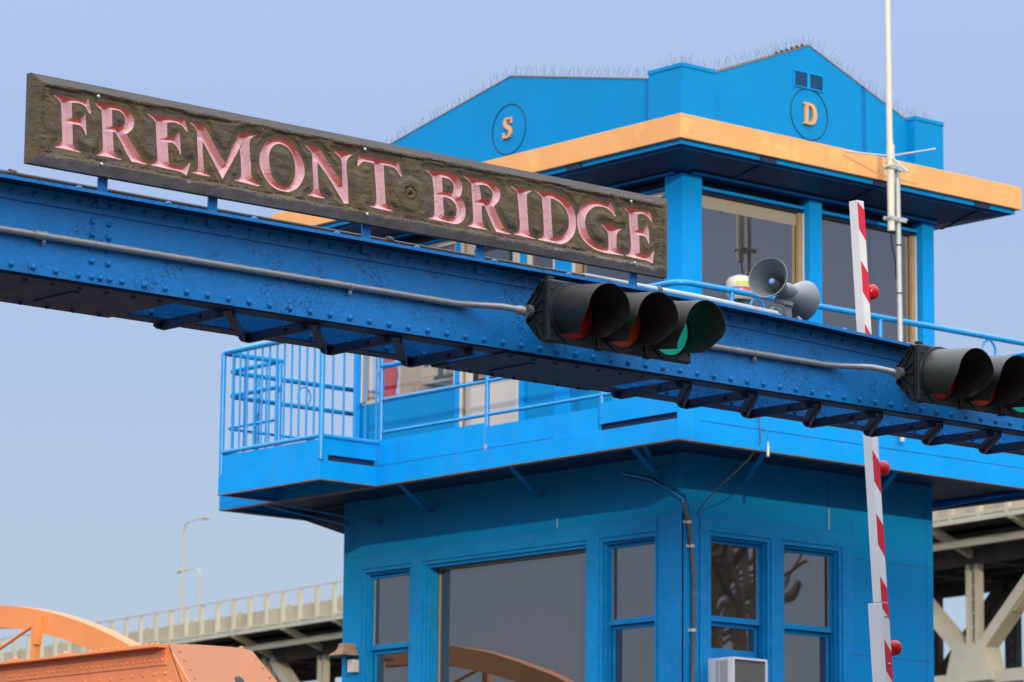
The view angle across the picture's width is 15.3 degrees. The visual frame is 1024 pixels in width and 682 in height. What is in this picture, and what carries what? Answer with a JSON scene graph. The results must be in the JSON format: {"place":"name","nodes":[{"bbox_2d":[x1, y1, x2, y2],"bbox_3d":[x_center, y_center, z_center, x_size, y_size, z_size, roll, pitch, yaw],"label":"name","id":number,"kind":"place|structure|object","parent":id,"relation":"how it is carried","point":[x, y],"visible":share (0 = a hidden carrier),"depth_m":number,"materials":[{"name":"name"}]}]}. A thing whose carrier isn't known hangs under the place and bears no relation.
{"place":"outdoors","nodes":[
{"label":"outdoors","id":0,"kind":"place"},
{"bbox_2d":[0,642,276,681],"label":"orange truss","id":1,"kind":"object","parent":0,"point":[155,662],"visible":1,"depth_m":33.38,"materials":[{"name":"metal"}]},
{"bbox_2d":[400,365,491,394],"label":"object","id":2,"kind":"object","parent":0,"point":[419,378],"visible":0.09,"depth_m":44.36,"materials":[{"name":"beige"}]},
{"bbox_2d":[0,467,1023,681],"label":"bridge","id":3,"kind":"structure","parent":0,"point":[978,552],"depth_m":256.12,"materials":[{"name":"paint"}]},
{"bbox_2d":[175,568,200,620],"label":"street lamp","id":4,"kind":"object","parent":3,"relation":"on","point":[199,602],"visible":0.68,"depth_m":356.54,"materials":[{"name":"metal"}]},
{"bbox_2d":[180,516,210,623],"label":"street lamp","id":5,"kind":"object","parent":3,"relation":"on","point":[182,581],"visible":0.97,"depth_m":330.36,"materials":[{"name":"metal"}]},
{"bbox_2d":[0,0,1023,681],"label":"sky","id":6,"kind":"structure","parent":0,"point":[110,427],"materials":[{"name":"blue"}]},
{"label":"ground","id":7,"kind":"structure","parent":0,"visible":0},
{"bbox_2d":[0,605,139,658],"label":"orange arch","id":8,"kind":"structure","parent":7,"relation":"on","point":[87,634],"depth_m":43.21,"materials":[{"name":"paint"}]},
{"bbox_2d":[218,34,1023,681],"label":"control tower","id":9,"kind":"structure","parent":7,"relation":"on","point":[500,528],"depth_m":41.79,"materials":[{"name":"blue paint"}]},
{"bbox_2d":[328,643,358,672],"bbox_3d":[-1.944,3.668,44.017,0.249,0.335,0.270,9,-13,-40],"label":"wall lamp","id":10,"kind":"object","parent":9,"relation":"attached to","point":[346,650],"visible":1,"depth_m":43.97,"materials":[{"name":"brown plastic"}]},
{"bbox_2d":[368,356,378,397],"bbox_3d":[-0.362,0.080,46.007,3.630,1.615,0.040,9,-13,-40],"label":"window","id":11,"kind":"structure","parent":9,"relation":"in","point":[369,394],"depth_m":44.77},
{"bbox_2d":[361,563,410,681],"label":"window","id":12,"kind":"structure","parent":9,"relation":"in","point":[386,591],"depth_m":43.87,"materials":[{"name":"paint"}]},
{"bbox_2d":[384,359,398,396],"bbox_3d":[-1.459,0.494,44.894,0.238,0.800,0.238,9,-13,-40],"label":"red coat","id":13,"kind":"object","parent":9,"relation":"hanging from","point":[391,379],"visible":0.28,"depth_m":44.80,"materials":[{"name":"fabric"}]},
{"bbox_2d":[361,241,455,405],"bbox_3d":[-1.183,-0.206,44.067,0.076,1.745,1.726,9,-13,-40],"label":"window","id":14,"kind":"structure","parent":9,"relation":"in","point":[447,243],"depth_m":44.41,"materials":[{"name":"beige wood"}]},
{"bbox_2d":[462,243,516,449],"bbox_3d":[-0.236,0.116,42.899,0.058,2.640,0.926,9,-13,-40],"label":"door","id":15,"kind":"structure","parent":9,"relation":"in","point":[502,392],"depth_m":42.83,"materials":[{"name":"white paint"}]},
{"bbox_2d":[422,540,586,681],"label":"window","id":16,"kind":"structure","parent":9,"relation":"in","point":[519,615],"depth_m":42.35,"materials":[{"name":"paint"}]},
{"bbox_2d":[527,255,554,268],"bbox_3d":[0.343,-0.497,42.348,0.050,1.745,0.491,9,-13,-40],"label":"window","id":17,"kind":"structure","parent":9,"relation":"in","point":[529,257],"depth_m":42.56,"materials":[{"name":"beige glass"}]},
{"bbox_2d":[572,191,664,273],"bbox_3d":[1.194,-0.663,41.369,0.062,1.745,1.596,9,-13,-40],"label":"window","id":18,"kind":"structure","parent":9,"relation":"in","point":[577,268],"depth_m":41.88,"materials":[{"name":"beige glass"}]},
{"bbox_2d":[599,531,656,681],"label":"window","id":19,"kind":"structure","parent":9,"relation":"in","point":[627,563],"depth_m":40.79,"materials":[{"name":"paint"}]},
{"bbox_2d":[621,471,695,681],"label":"cable run","id":20,"kind":"object","parent":9,"relation":"attached to","point":[688,521],"visible":1,"depth_m":40.10,"materials":[{"name":"blue paint"}]},
{"bbox_2d":[697,417,760,513],"bbox_3d":[2.247,1.213,39.894,0.093,1.098,1.067,8,-12,-35],"label":"hanging cable","id":21,"kind":"object","parent":9,"relation":"hanging from","point":[735,471],"visible":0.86,"depth_m":39.69,"materials":[{"name":"brown rubber"}]},
{"bbox_2d":[708,648,767,681],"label":"air conditioner","id":22,"kind":"object","parent":9,"relation":"on","point":[726,665],"visible":1,"depth_m":39.99,"materials":[{"name":"white plastic"}]},
{"bbox_2d":[726,275,752,427],"bbox_3d":[2.429,0.191,40.443,0.314,1.812,0.315,9,-13,-40],"label":"warning beacon","id":23,"kind":"object","parent":9,"relation":"on","point":[739,281],"visible":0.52,"depth_m":40.45,"materials":[{"name":"beige plastic"}]},
{"bbox_2d":[709,531,770,681],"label":"window","id":24,"kind":"structure","parent":9,"relation":"in","point":[739,565],"depth_m":40.70,"materials":[{"name":"paint"}]},
{"bbox_2d":[702,191,803,315],"bbox_3d":[2.576,-0.729,41.298,1.636,1.615,0.076,9,-13,-40],"label":"window","id":25,"kind":"structure","parent":9,"relation":"in","point":[737,234],"depth_m":41.34,"materials":[{"name":"clear glass"}]},
{"bbox_2d":[764,428,769,456],"bbox_3d":[2.650,1.053,39.568,0.068,0.313,0.031,-9,-14,42],"label":"pull weight","id":26,"kind":"object","parent":9,"relation":"hanging from","point":[768,454],"visible":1,"depth_m":39.53,"materials":[{"name":"white plastic"}]},
{"bbox_2d":[782,540,841,681],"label":"window","id":27,"kind":"structure","parent":9,"relation":"in","point":[811,573],"depth_m":41.39,"materials":[{"name":"paint"}]},
{"bbox_2d":[822,216,916,344],"bbox_3d":[3.954,-0.508,42.470,1.611,1.615,0.076,9,-13,-40],"label":"window","id":28,"kind":"structure","parent":9,"relation":"in","point":[837,261],"depth_m":42.62,"materials":[{"name":"clear glass"}]},
{"bbox_2d":[844,0,935,441],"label":"antenna mast","id":29,"kind":"object","parent":9,"relation":"attached to","point":[893,217],"visible":1,"depth_m":41.27,"materials":[{"name":"white metal"}]},
{"bbox_2d":[849,200,901,681],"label":"gate arm","id":30,"kind":"object","parent":7,"relation":"on","point":[885,648],"visible":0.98,"depth_m":25.45},
{"label":"road","id":31,"kind":"structure","parent":0,"visible":0},
{"bbox_2d":[0,173,1023,455],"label":"gantry girder","id":32,"kind":"object","parent":31,"relation":"on","point":[168,295],"visible":0.85,"depth_m":20.06,"materials":[{"name":"blue metal"}]},
{"bbox_2d":[0,225,525,314],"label":"conduit","id":33,"kind":"object","parent":32,"relation":"attached to","point":[43,236],"visible":1,"depth_m":19.28,"materials":[{"name":"metal"}]},
{"bbox_2d":[24,73,667,292],"bbox_3d":[-0.744,-0.753,19.810,4.243,0.598,0.091,9,-13,-40],"label":"name sign","id":34,"kind":"object","parent":32,"relation":"attached to","point":[103,135],"visible":1,"depth_m":19.65,"materials":[{"name":"brown wood"}]},
{"bbox_2d":[0,169,777,313],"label":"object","id":35,"kind":"object","parent":32,"relation":"on","point":[13,172],"visible":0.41,"depth_m":20.13,"materials":[{"name":"blue metal"}]},
{"bbox_2d":[523,276,725,363],"bbox_3d":[0.545,-0.104,20.439,1.092,0.360,0.701,9,-13,-40],"label":"traffic light","id":36,"kind":"object","parent":32,"relation":"attached to","point":[611,317],"visible":1,"depth_m":20.25,"materials":[{"name":"paint"}]},
{"bbox_2d":[546,279,595,348],"bbox_3d":[0.314,-0.144,20.199,0.342,0.340,0.027,9,-13,-40],"label":"door","id":37,"kind":"structure","parent":36,"relation":"in","point":[552,337],"depth_m":20.11,"materials":[{"name":"paint"}]},
{"bbox_2d":[595,292,643,356],"bbox_3d":[0.578,-0.102,20.424,0.342,0.340,0.027,9,-13,-40],"label":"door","id":38,"kind":"structure","parent":36,"relation":"in","point":[601,345],"depth_m":20.41,"materials":[{"name":"paint"}]},
{"bbox_2d":[643,300,690,363],"bbox_3d":[0.843,-0.060,20.649,0.342,0.340,0.027,9,-13,-40],"label":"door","id":39,"kind":"structure","parent":36,"relation":"in","point":[686,359],"depth_m":20.64,"materials":[{"name":"paint"}]},
{"bbox_2d":[748,257,819,319],"bbox_3d":[1.595,-0.262,22.197,0.246,0.397,0.464,-6,-12,33],"label":"horn loudspeaker","id":40,"kind":"object","parent":32,"relation":"on","point":[767,277],"visible":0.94,"depth_m":22.18,"materials":[{"name":"grey paint"}]},
{"bbox_2d":[709,344,895,374],"bbox_3d":[1.450,0.087,21.592,1.863,0.077,0.225,7,-12,-33],"label":"conduit","id":41,"kind":"object","parent":32,"relation":"attached to","point":[754,353],"visible":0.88,"depth_m":21.80,"materials":[{"name":"metal"}]},
{"bbox_2d":[893,341,1023,418],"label":"traffic light","id":42,"kind":"object","parent":32,"relation":"attached to","point":[977,379],"visible":1,"depth_m":21.98,"materials":[{"name":"paint"}]},
{"bbox_2d":[916,344,958,407],"bbox_3d":[2.465,0.200,22.029,0.342,0.340,0.027,9,-13,-40],"label":"door","id":43,"kind":"structure","parent":42,"relation":"in","point":[922,397],"depth_m":21.94,"materials":[{"name":"paint"}]},
{"bbox_2d":[958,383,998,413],"bbox_3d":[2.729,0.243,22.254,0.342,0.340,0.027,9,-13,-40],"label":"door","id":44,"kind":"structure","parent":42,"relation":"in","point":[964,404],"depth_m":22.22,"materials":[{"name":"paint"}]},
{"bbox_2d":[999,404,1023,417],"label":"door","id":45,"kind":"structure","parent":42,"relation":"in","point":[1005,411],"depth_m":22.36,"materials":[{"name":"paint"}]}
]}

